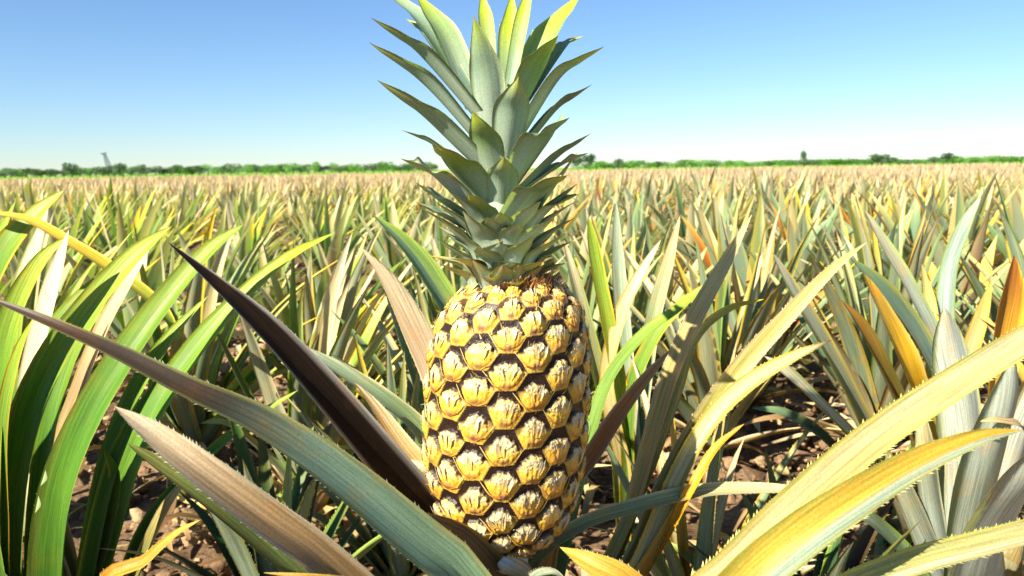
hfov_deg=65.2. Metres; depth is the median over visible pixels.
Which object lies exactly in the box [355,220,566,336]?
pineapple plant
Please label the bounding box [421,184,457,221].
pineapple plant
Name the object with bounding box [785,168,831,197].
pineapple plant
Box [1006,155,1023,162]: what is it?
distant tree
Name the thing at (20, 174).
distant tree
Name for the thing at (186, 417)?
pineapple plant
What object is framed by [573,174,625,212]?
pineapple plant
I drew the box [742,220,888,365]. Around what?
pineapple plant
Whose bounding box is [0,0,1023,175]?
sky
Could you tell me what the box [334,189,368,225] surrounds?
pineapple plant
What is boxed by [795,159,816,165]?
distant tree
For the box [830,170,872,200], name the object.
pineapple plant
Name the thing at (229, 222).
pineapple plant
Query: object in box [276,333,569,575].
pineapple plant
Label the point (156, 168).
distant tree
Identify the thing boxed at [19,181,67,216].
pineapple plant
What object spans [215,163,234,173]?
distant tree
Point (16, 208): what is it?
pineapple plant
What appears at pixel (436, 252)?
pineapple plant
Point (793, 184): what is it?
pineapple plant
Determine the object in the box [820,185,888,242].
pineapple plant
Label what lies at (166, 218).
pineapple plant
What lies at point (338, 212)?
pineapple plant
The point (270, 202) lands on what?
pineapple plant
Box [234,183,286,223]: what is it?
pineapple plant
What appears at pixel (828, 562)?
pineapple plant
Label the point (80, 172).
distant tree
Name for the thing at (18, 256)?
pineapple plant
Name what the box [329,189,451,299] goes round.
pineapple plant
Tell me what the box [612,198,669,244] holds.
pineapple plant
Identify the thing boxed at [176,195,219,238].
pineapple plant
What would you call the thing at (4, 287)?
pineapple plant
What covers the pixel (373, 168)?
distant tree
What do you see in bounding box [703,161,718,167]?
distant tree
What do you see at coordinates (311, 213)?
pineapple plant
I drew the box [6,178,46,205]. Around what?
pineapple plant
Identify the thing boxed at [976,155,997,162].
distant tree
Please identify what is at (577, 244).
pineapple plant
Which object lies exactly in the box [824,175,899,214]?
pineapple plant
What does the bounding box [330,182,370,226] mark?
pineapple plant
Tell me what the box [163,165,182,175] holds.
distant tree
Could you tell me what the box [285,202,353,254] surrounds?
pineapple plant
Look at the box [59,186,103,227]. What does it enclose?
pineapple plant
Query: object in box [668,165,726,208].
pineapple plant
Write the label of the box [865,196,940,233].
pineapple plant
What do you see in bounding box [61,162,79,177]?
distant tree
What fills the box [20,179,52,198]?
pineapple plant
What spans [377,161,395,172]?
distant tree
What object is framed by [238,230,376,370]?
pineapple plant
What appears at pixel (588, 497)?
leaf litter
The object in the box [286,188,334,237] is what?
pineapple plant
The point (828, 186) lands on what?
pineapple plant
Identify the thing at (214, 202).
pineapple plant
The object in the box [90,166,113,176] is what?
distant tree
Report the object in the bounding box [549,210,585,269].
pineapple plant
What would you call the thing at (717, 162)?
distant tree
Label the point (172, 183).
pineapple rows
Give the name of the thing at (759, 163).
distant tree
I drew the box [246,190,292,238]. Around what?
pineapple plant
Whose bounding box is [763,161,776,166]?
distant tree
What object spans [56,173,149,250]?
pineapple plant
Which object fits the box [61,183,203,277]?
pineapple plant
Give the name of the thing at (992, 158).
distant tree
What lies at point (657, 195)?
pineapple plant
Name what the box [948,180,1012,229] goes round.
pineapple plant
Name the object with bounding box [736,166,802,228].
pineapple plant
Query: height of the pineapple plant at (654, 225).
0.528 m
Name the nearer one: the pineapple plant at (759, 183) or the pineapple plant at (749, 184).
the pineapple plant at (759, 183)
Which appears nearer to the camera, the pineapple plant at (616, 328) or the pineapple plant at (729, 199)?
the pineapple plant at (616, 328)
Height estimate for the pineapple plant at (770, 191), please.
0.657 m
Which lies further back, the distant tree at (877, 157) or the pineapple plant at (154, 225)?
the distant tree at (877, 157)
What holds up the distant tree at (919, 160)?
on the green field
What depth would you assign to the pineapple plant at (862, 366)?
1.87 m
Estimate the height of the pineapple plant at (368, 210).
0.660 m
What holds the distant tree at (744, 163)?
on the green field
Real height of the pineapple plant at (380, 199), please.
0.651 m
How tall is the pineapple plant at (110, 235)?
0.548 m
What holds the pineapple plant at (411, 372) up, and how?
on the ground
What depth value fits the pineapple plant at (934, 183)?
8.62 m
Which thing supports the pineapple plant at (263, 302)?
on the ground
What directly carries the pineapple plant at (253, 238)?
on the ground
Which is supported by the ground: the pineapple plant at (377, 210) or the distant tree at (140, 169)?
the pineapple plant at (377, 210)
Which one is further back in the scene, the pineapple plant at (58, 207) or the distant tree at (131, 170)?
the distant tree at (131, 170)
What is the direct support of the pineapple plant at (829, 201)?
on the ground
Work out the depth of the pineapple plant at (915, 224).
4.62 m
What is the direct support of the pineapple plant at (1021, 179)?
on the ground
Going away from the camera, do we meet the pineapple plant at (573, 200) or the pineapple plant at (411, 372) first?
the pineapple plant at (411, 372)
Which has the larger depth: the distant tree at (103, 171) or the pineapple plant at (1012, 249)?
the distant tree at (103, 171)
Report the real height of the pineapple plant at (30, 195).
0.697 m
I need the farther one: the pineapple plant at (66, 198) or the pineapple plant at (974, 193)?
the pineapple plant at (66, 198)
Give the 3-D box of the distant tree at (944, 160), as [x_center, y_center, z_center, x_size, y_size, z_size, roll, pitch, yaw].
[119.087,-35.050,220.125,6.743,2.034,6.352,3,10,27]
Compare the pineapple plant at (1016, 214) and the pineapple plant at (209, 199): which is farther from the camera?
the pineapple plant at (209, 199)
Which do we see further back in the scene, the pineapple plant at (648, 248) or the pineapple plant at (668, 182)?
the pineapple plant at (668, 182)
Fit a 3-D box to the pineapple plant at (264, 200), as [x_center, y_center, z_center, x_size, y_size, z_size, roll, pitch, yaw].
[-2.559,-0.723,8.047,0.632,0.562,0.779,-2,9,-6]
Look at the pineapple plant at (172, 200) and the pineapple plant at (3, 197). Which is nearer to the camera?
the pineapple plant at (3, 197)
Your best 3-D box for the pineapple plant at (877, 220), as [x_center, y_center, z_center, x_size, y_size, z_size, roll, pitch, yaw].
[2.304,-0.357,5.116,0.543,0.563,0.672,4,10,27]
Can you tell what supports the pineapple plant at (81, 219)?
on the ground
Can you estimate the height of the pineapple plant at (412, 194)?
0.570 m
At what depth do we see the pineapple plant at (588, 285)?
2.02 m
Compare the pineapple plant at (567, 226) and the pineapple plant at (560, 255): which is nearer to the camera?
the pineapple plant at (560, 255)
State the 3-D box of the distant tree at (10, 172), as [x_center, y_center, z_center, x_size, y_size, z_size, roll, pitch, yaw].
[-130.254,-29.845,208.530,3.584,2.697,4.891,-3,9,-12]
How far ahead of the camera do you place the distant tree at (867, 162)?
202.19 m
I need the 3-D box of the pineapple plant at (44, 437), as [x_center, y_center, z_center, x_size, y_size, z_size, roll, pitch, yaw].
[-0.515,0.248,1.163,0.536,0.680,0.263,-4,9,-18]
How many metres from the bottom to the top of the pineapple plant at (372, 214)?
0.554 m
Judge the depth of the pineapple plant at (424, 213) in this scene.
6.82 m
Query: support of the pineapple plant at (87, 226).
on the ground
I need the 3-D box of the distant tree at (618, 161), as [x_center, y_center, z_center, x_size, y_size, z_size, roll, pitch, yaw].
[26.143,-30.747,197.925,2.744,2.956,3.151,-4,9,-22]
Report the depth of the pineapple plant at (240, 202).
6.99 m
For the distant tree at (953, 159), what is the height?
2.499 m
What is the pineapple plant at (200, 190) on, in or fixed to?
on the ground
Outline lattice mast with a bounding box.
[101,152,115,176]
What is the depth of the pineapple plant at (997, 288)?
2.53 m
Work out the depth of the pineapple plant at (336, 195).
9.78 m
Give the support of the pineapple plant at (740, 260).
on the ground
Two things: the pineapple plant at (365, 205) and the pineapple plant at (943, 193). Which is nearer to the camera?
the pineapple plant at (943, 193)
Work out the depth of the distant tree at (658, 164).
206.13 m
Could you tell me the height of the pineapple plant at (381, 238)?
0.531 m
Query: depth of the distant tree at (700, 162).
210.48 m
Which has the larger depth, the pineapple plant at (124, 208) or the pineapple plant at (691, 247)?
the pineapple plant at (124, 208)
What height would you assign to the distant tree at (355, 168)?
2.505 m
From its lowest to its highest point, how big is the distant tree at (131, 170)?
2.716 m
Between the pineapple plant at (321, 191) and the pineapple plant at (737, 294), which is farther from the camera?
the pineapple plant at (321, 191)
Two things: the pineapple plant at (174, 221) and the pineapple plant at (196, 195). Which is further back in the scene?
the pineapple plant at (196, 195)
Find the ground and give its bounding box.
[0,160,1023,575]
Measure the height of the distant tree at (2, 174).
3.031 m
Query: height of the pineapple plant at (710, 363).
0.648 m
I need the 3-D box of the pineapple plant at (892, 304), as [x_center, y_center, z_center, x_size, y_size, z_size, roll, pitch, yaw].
[0.676,0.192,1.413,0.696,0.681,0.175,-7,10,-34]
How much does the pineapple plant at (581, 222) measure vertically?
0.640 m
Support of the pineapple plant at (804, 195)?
on the ground
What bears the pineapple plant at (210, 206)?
on the ground
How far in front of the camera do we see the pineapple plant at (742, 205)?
7.56 m
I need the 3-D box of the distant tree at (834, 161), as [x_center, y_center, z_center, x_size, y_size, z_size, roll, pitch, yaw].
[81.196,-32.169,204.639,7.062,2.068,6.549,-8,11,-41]
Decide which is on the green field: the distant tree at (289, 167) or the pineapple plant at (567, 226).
the distant tree at (289, 167)
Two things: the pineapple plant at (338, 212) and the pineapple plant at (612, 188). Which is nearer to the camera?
the pineapple plant at (338, 212)
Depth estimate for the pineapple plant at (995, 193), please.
8.21 m
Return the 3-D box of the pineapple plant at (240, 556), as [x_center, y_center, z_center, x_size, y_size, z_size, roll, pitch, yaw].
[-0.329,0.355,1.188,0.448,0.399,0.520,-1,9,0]
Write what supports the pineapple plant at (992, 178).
on the ground
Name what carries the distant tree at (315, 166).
on the green field
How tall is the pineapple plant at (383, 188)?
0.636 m
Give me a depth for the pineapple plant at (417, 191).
11.66 m
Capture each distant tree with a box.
[0,167,13,177]
[3,168,17,177]
[14,169,26,177]
[17,168,35,177]
[27,168,42,177]
[29,170,49,177]
[46,170,62,177]
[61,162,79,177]
[69,167,87,176]
[83,168,97,176]
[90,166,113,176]
[112,162,126,176]
[115,164,134,176]
[119,167,137,176]
[135,164,146,174]
[146,166,163,174]
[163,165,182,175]
[174,168,195,174]
[183,166,202,175]
[192,166,206,173]
[200,164,212,174]
[209,166,225,174]
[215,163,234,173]
[224,164,235,174]
[231,163,243,174]
[236,164,255,174]
[250,164,264,173]
[259,164,281,174]
[282,162,304,173]
[295,166,307,173]
[300,164,313,172]
[306,161,320,173]
[315,165,329,172]
[327,162,337,172]
[330,165,345,172]
[338,162,359,172]
[348,164,363,172]
[363,163,383,172]
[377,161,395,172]
[393,164,410,172]
[399,163,415,171]
[412,162,432,170]
[425,161,438,170]
[570,157,582,169]
[578,163,599,169]
[581,153,596,169]
[586,160,608,168]
[605,162,622,168]
[612,158,623,168]
[625,160,650,167]
[643,162,656,168]
[649,161,667,168]
[668,161,684,167]
[674,160,697,167]
[682,159,703,167]
[693,158,715,167]
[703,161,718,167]
[709,159,723,167]
[719,160,734,167]
[727,160,743,166]
[734,161,756,166]
[748,161,763,166]
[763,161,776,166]
[776,159,795,165]
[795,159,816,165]
[800,150,807,164]
[817,158,841,164]
[833,159,857,164]
[852,158,872,165]
[867,153,891,164]
[880,157,897,164]
[885,159,903,164]
[899,159,917,164]
[911,158,927,163]
[923,156,943,163]
[933,158,953,163]
[938,155,963,163]
[940,152,954,163]
[955,156,982,163]
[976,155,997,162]
[985,155,1001,162]
[992,155,1016,162]
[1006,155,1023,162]
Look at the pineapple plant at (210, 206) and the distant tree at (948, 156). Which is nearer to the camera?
the pineapple plant at (210, 206)
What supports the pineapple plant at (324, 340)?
on the ground
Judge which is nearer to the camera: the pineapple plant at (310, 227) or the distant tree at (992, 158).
the pineapple plant at (310, 227)
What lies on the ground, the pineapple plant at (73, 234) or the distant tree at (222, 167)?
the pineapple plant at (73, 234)
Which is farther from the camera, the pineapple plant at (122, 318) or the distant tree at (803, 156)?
the distant tree at (803, 156)
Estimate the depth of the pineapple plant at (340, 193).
11.04 m
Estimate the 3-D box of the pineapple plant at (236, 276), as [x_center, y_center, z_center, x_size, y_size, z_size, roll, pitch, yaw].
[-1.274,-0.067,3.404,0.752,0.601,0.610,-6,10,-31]
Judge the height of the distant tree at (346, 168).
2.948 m
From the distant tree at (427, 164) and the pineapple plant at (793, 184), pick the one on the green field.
the distant tree at (427, 164)
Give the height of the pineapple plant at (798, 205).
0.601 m
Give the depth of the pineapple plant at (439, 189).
9.80 m
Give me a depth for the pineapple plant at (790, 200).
7.44 m
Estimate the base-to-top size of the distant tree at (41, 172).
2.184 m
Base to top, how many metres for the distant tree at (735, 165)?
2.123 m
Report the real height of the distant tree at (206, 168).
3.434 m
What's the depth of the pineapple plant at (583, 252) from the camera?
3.79 m
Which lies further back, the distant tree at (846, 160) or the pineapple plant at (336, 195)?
the distant tree at (846, 160)
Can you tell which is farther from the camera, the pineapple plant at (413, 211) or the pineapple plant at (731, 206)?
the pineapple plant at (413, 211)
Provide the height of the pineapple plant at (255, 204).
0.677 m
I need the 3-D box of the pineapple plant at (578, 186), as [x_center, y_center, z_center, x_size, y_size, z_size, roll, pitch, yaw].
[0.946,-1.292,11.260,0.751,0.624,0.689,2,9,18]
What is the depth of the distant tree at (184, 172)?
208.51 m
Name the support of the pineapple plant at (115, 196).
on the ground
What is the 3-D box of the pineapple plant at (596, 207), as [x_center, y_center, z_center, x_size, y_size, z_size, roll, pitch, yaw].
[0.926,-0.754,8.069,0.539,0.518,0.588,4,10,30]
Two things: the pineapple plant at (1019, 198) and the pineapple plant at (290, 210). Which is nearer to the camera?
the pineapple plant at (1019, 198)
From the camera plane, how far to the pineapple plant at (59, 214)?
5.03 m
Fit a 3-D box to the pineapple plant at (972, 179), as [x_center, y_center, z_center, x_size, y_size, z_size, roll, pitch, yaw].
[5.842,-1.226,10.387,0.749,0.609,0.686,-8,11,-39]
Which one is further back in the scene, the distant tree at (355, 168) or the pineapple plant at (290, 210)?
the distant tree at (355, 168)
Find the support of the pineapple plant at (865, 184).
on the ground
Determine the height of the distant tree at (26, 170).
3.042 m
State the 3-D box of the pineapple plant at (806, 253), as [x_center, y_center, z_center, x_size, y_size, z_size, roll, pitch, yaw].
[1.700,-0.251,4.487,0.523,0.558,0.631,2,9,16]
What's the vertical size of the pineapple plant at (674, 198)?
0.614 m
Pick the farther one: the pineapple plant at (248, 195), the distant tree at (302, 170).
the distant tree at (302, 170)
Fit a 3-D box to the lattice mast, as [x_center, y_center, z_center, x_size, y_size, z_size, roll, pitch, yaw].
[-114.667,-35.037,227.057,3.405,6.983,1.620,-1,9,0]
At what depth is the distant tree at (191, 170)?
205.64 m
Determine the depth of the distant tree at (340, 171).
218.07 m
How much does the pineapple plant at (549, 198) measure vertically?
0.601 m
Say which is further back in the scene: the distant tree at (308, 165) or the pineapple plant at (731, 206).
the distant tree at (308, 165)
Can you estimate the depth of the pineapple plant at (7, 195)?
11.13 m
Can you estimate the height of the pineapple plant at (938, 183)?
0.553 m
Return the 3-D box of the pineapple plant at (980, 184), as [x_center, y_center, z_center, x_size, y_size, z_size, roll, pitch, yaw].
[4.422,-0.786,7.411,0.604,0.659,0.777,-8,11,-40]
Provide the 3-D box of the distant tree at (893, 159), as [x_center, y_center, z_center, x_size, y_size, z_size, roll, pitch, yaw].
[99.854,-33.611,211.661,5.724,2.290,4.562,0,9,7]
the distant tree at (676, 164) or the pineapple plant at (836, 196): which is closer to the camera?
the pineapple plant at (836, 196)
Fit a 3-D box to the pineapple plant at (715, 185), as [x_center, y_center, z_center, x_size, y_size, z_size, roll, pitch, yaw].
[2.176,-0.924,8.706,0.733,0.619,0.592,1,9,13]
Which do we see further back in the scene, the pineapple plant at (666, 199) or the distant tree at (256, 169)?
the distant tree at (256, 169)
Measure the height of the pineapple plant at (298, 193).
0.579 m
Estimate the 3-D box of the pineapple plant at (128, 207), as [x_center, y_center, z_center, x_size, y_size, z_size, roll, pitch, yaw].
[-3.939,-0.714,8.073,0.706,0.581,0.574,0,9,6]
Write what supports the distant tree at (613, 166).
on the green field
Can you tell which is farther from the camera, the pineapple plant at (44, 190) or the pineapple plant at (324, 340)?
the pineapple plant at (44, 190)
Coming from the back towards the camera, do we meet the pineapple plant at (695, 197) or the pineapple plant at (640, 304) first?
the pineapple plant at (695, 197)
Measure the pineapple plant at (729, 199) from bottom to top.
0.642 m
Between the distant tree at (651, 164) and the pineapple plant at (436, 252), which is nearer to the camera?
the pineapple plant at (436, 252)
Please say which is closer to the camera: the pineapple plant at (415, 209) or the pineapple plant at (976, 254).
the pineapple plant at (976, 254)
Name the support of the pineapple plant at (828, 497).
on the ground
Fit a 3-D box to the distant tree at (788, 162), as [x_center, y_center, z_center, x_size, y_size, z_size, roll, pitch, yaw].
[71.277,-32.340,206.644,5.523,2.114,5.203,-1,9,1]
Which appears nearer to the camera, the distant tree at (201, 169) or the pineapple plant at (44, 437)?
the pineapple plant at (44, 437)
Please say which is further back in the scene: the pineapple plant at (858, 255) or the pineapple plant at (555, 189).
the pineapple plant at (555, 189)
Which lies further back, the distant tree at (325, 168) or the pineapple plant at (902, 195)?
the distant tree at (325, 168)
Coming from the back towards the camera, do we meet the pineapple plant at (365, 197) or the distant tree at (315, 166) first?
the distant tree at (315, 166)
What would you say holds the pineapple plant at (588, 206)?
on the ground
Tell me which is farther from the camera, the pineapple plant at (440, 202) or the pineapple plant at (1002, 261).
the pineapple plant at (440, 202)
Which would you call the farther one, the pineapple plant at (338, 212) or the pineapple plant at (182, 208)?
the pineapple plant at (182, 208)
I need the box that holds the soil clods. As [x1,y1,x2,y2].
[22,293,1023,575]
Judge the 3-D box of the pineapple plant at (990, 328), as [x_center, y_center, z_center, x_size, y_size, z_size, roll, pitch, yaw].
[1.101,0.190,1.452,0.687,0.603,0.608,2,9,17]
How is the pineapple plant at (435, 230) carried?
on the ground
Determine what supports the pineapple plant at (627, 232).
on the ground
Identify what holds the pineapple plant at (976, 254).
on the ground
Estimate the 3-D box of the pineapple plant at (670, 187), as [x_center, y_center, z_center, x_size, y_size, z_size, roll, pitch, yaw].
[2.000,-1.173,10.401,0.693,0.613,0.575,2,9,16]
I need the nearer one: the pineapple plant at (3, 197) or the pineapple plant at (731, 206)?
the pineapple plant at (731, 206)
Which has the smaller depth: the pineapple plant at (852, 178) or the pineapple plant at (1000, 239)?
the pineapple plant at (1000, 239)
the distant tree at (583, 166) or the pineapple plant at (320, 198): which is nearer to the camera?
the pineapple plant at (320, 198)
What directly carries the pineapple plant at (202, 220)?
on the ground
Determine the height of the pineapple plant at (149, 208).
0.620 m
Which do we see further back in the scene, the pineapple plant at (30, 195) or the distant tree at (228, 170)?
the distant tree at (228, 170)
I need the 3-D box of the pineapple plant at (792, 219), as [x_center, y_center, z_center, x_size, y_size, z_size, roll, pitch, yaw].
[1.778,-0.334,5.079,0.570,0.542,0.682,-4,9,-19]
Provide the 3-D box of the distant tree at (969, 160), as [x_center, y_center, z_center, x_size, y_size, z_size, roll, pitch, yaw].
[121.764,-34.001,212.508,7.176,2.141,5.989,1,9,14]
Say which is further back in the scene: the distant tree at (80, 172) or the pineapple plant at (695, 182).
the distant tree at (80, 172)
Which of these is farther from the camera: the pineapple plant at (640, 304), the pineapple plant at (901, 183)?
the pineapple plant at (901, 183)
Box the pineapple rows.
[0,162,1023,216]
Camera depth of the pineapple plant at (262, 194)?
11.10 m
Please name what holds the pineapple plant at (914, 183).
on the ground
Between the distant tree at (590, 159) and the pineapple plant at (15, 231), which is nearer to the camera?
the pineapple plant at (15, 231)
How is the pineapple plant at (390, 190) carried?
on the ground
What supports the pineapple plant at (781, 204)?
on the ground
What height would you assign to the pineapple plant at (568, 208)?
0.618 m
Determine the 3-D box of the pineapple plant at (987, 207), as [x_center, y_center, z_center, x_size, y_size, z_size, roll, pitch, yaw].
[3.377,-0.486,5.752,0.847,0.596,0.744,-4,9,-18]
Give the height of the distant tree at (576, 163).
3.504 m
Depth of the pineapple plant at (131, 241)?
3.88 m
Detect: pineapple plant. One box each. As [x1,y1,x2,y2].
[0,0,864,575]
[0,179,80,228]
[0,182,21,202]
[0,185,24,222]
[0,186,133,306]
[0,188,71,230]
[0,190,179,532]
[0,202,181,428]
[0,224,334,575]
[0,232,116,314]
[0,276,13,295]
[1,203,94,296]
[2,186,36,216]
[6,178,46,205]
[18,181,47,198]
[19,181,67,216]
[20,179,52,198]
[24,192,83,251]
[40,198,254,374]
[44,189,78,229]
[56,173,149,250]
[56,184,94,203]
[56,188,107,227]
[57,182,127,270]
[57,202,95,275]
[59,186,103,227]
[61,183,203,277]
[62,189,77,209]
[65,198,146,253]
[68,212,184,309]
[74,181,138,224]
[76,182,131,209]
[84,198,176,275]
[87,205,364,486]
[99,190,139,230]
[100,385,382,575]
[114,175,179,233]
[129,184,177,231]
[132,231,436,514]
[137,184,180,211]
[139,178,215,250]
[139,191,206,262]
[154,187,177,209]
[154,204,201,266]
[160,188,219,249]
[161,202,298,330]
[165,181,220,234]
[168,179,222,207]
[173,183,210,209]
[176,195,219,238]
[197,194,284,241]
[198,190,221,224]
[198,194,225,230]
[199,187,225,219]
[200,179,287,235]
[200,204,306,283]
[201,180,261,222]
[205,204,299,260]
[210,178,301,248]
[217,183,280,207]
[229,224,318,318]
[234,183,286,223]
[237,229,456,412]
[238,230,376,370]
[243,179,287,204]
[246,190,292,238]
[250,189,289,228]
[259,220,406,344]
[266,186,286,221]
[273,190,310,238]
[275,184,387,279]
[276,190,316,228]
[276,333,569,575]
[277,183,317,210]
[279,182,315,203]
[279,203,355,264]
[281,182,377,268]
[282,196,345,251]
[284,187,354,235]
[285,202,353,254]
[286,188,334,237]
[305,179,349,212]
[318,179,367,210]
[324,180,363,208]
[328,178,400,251]
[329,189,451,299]
[329,267,611,466]
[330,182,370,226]
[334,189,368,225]
[346,190,401,246]
[349,186,378,203]
[352,186,429,253]
[354,180,416,226]
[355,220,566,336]
[358,197,428,260]
[362,175,402,200]
[364,167,422,230]
[366,201,464,315]
[376,180,403,204]
[382,212,454,246]
[398,179,455,234]
[400,186,425,219]
[403,180,427,202]
[405,212,456,252]
[408,190,421,227]
[409,190,455,231]
[412,186,463,230]
[412,203,465,251]
[419,183,456,204]
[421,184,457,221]
[426,202,697,492]
[539,191,592,284]
[545,181,593,225]
[547,200,640,283]
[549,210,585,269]
[550,228,642,278]
[551,214,713,390]
[552,183,602,248]
[554,179,631,251]
[554,184,577,210]
[557,188,579,212]
[559,178,595,204]
[560,208,638,255]
[564,202,702,558]
[571,182,588,208]
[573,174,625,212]
[574,196,690,279]
[577,187,611,216]
[580,214,746,377]
[587,175,643,213]
[587,189,620,217]
[590,185,671,258]
[590,333,886,575]
[592,181,631,224]
[592,199,842,467]
[602,169,640,203]
[605,174,673,227]
[605,176,643,216]
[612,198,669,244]
[631,173,684,220]
[631,176,675,216]
[637,173,754,273]
[639,178,711,237]
[641,169,689,200]
[642,193,688,252]
[644,186,675,210]
[652,176,691,218]
[652,188,795,299]
[652,208,878,419]
[662,174,690,216]
[666,183,725,212]
[666,192,845,327]
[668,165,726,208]
[670,200,772,266]
[671,448,920,575]
[675,188,740,222]
[676,165,729,204]
[676,175,760,230]
[683,171,717,191]
[686,193,752,240]
[687,176,737,206]
[691,325,1023,575]
[701,172,764,229]
[732,210,1023,454]
[736,166,762,214]
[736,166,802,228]
[737,169,787,216]
[738,161,833,243]
[738,173,786,213]
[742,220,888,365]
[743,172,809,244]
[753,196,991,558]
[756,179,828,219]
[763,184,853,239]
[764,195,840,264]
[767,197,866,283]
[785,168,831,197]
[785,171,807,197]
[786,187,814,202]
[792,178,835,196]
[792,182,837,225]
[793,189,1023,383]
[796,200,906,288]
[798,195,972,323]
[802,172,884,245]
[816,176,853,193]
[820,175,858,215]
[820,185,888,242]
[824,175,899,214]
[827,174,851,213]
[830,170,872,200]
[832,178,858,208]
[833,191,910,249]
[844,175,899,204]
[844,186,889,232]
[852,174,891,195]
[852,175,958,260]
[854,186,1023,328]
[863,254,1023,575]
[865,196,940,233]
[872,174,921,208]
[876,178,927,234]
[882,172,910,202]
[885,170,1019,265]
[894,173,998,245]
[895,165,938,205]
[908,188,952,211]
[910,208,1011,269]
[917,173,1023,409]
[921,171,977,205]
[921,178,956,207]
[924,177,941,189]
[934,256,1023,389]
[940,184,1008,258]
[947,169,1018,224]
[947,182,1023,264]
[948,171,977,200]
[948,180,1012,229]
[950,177,1005,206]
[958,250,1003,309]
[963,169,1005,202]
[969,172,1009,205]
[974,169,1007,188]
[979,192,1023,258]
[983,168,1023,253]
[983,213,1004,263]
[991,174,1023,240]
[998,168,1023,191]
[1003,171,1023,189]
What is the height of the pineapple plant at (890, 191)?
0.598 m
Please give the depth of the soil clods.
1.95 m
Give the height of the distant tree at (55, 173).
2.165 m
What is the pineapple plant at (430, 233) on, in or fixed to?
on the ground
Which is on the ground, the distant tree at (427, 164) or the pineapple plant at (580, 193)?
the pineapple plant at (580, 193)
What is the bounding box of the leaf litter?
[22,287,1023,575]
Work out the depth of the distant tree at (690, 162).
205.40 m
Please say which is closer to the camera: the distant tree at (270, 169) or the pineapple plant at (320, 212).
the pineapple plant at (320, 212)
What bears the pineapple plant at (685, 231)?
on the ground
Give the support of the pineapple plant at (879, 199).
on the ground
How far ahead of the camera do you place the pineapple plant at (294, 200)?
9.87 m
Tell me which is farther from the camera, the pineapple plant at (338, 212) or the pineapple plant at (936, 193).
the pineapple plant at (936, 193)
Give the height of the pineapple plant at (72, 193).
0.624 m
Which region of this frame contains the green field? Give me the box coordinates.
[0,161,1023,179]
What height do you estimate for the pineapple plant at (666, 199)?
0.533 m
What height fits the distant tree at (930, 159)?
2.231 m
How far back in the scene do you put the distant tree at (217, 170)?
200.91 m
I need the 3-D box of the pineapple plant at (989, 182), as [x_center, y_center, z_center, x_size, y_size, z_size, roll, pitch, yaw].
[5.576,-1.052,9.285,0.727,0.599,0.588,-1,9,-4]
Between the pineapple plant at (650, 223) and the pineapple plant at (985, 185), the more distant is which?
the pineapple plant at (985, 185)
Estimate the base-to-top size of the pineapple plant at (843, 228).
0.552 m
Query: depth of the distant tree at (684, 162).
206.78 m
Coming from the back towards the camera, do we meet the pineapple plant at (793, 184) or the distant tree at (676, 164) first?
the distant tree at (676, 164)
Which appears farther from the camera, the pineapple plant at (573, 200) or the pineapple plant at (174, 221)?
the pineapple plant at (573, 200)
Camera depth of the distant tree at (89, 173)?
221.07 m
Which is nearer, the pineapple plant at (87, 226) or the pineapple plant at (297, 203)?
the pineapple plant at (87, 226)
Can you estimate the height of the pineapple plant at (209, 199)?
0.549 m
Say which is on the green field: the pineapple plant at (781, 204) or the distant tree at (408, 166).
the distant tree at (408, 166)
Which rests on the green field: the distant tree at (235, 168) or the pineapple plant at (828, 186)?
the distant tree at (235, 168)
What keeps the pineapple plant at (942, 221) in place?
on the ground
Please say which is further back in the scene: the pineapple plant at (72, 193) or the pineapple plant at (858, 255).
the pineapple plant at (72, 193)
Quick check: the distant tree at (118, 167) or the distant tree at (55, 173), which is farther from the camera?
the distant tree at (55, 173)
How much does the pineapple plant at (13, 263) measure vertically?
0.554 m
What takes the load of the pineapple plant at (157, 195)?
on the ground
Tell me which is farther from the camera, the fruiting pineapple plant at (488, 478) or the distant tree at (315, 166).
the distant tree at (315, 166)
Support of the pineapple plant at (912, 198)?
on the ground
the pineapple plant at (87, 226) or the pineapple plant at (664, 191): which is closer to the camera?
the pineapple plant at (87, 226)
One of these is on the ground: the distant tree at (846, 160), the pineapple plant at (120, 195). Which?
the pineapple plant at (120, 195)
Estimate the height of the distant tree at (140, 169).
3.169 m
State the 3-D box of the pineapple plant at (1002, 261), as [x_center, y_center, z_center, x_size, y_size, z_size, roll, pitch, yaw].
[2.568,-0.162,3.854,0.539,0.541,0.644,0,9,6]
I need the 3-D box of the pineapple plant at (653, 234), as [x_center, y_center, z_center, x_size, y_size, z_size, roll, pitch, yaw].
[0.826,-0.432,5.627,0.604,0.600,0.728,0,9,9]
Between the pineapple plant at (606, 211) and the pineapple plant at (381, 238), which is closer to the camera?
the pineapple plant at (381, 238)
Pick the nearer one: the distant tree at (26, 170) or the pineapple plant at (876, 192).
the pineapple plant at (876, 192)
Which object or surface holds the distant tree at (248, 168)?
on the green field
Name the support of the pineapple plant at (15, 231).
on the ground
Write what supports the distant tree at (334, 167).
on the green field
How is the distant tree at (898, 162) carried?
on the green field
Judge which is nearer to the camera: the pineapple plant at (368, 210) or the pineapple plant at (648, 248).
the pineapple plant at (648, 248)
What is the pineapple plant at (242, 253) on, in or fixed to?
on the ground
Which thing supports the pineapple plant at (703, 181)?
on the ground
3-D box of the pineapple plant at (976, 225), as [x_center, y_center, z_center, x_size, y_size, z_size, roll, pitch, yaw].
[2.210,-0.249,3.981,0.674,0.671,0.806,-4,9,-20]
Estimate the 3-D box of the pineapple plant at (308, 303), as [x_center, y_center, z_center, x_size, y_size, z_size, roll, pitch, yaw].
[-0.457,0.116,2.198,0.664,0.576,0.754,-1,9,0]
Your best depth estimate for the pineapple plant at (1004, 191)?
6.29 m
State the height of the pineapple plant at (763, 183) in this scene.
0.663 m

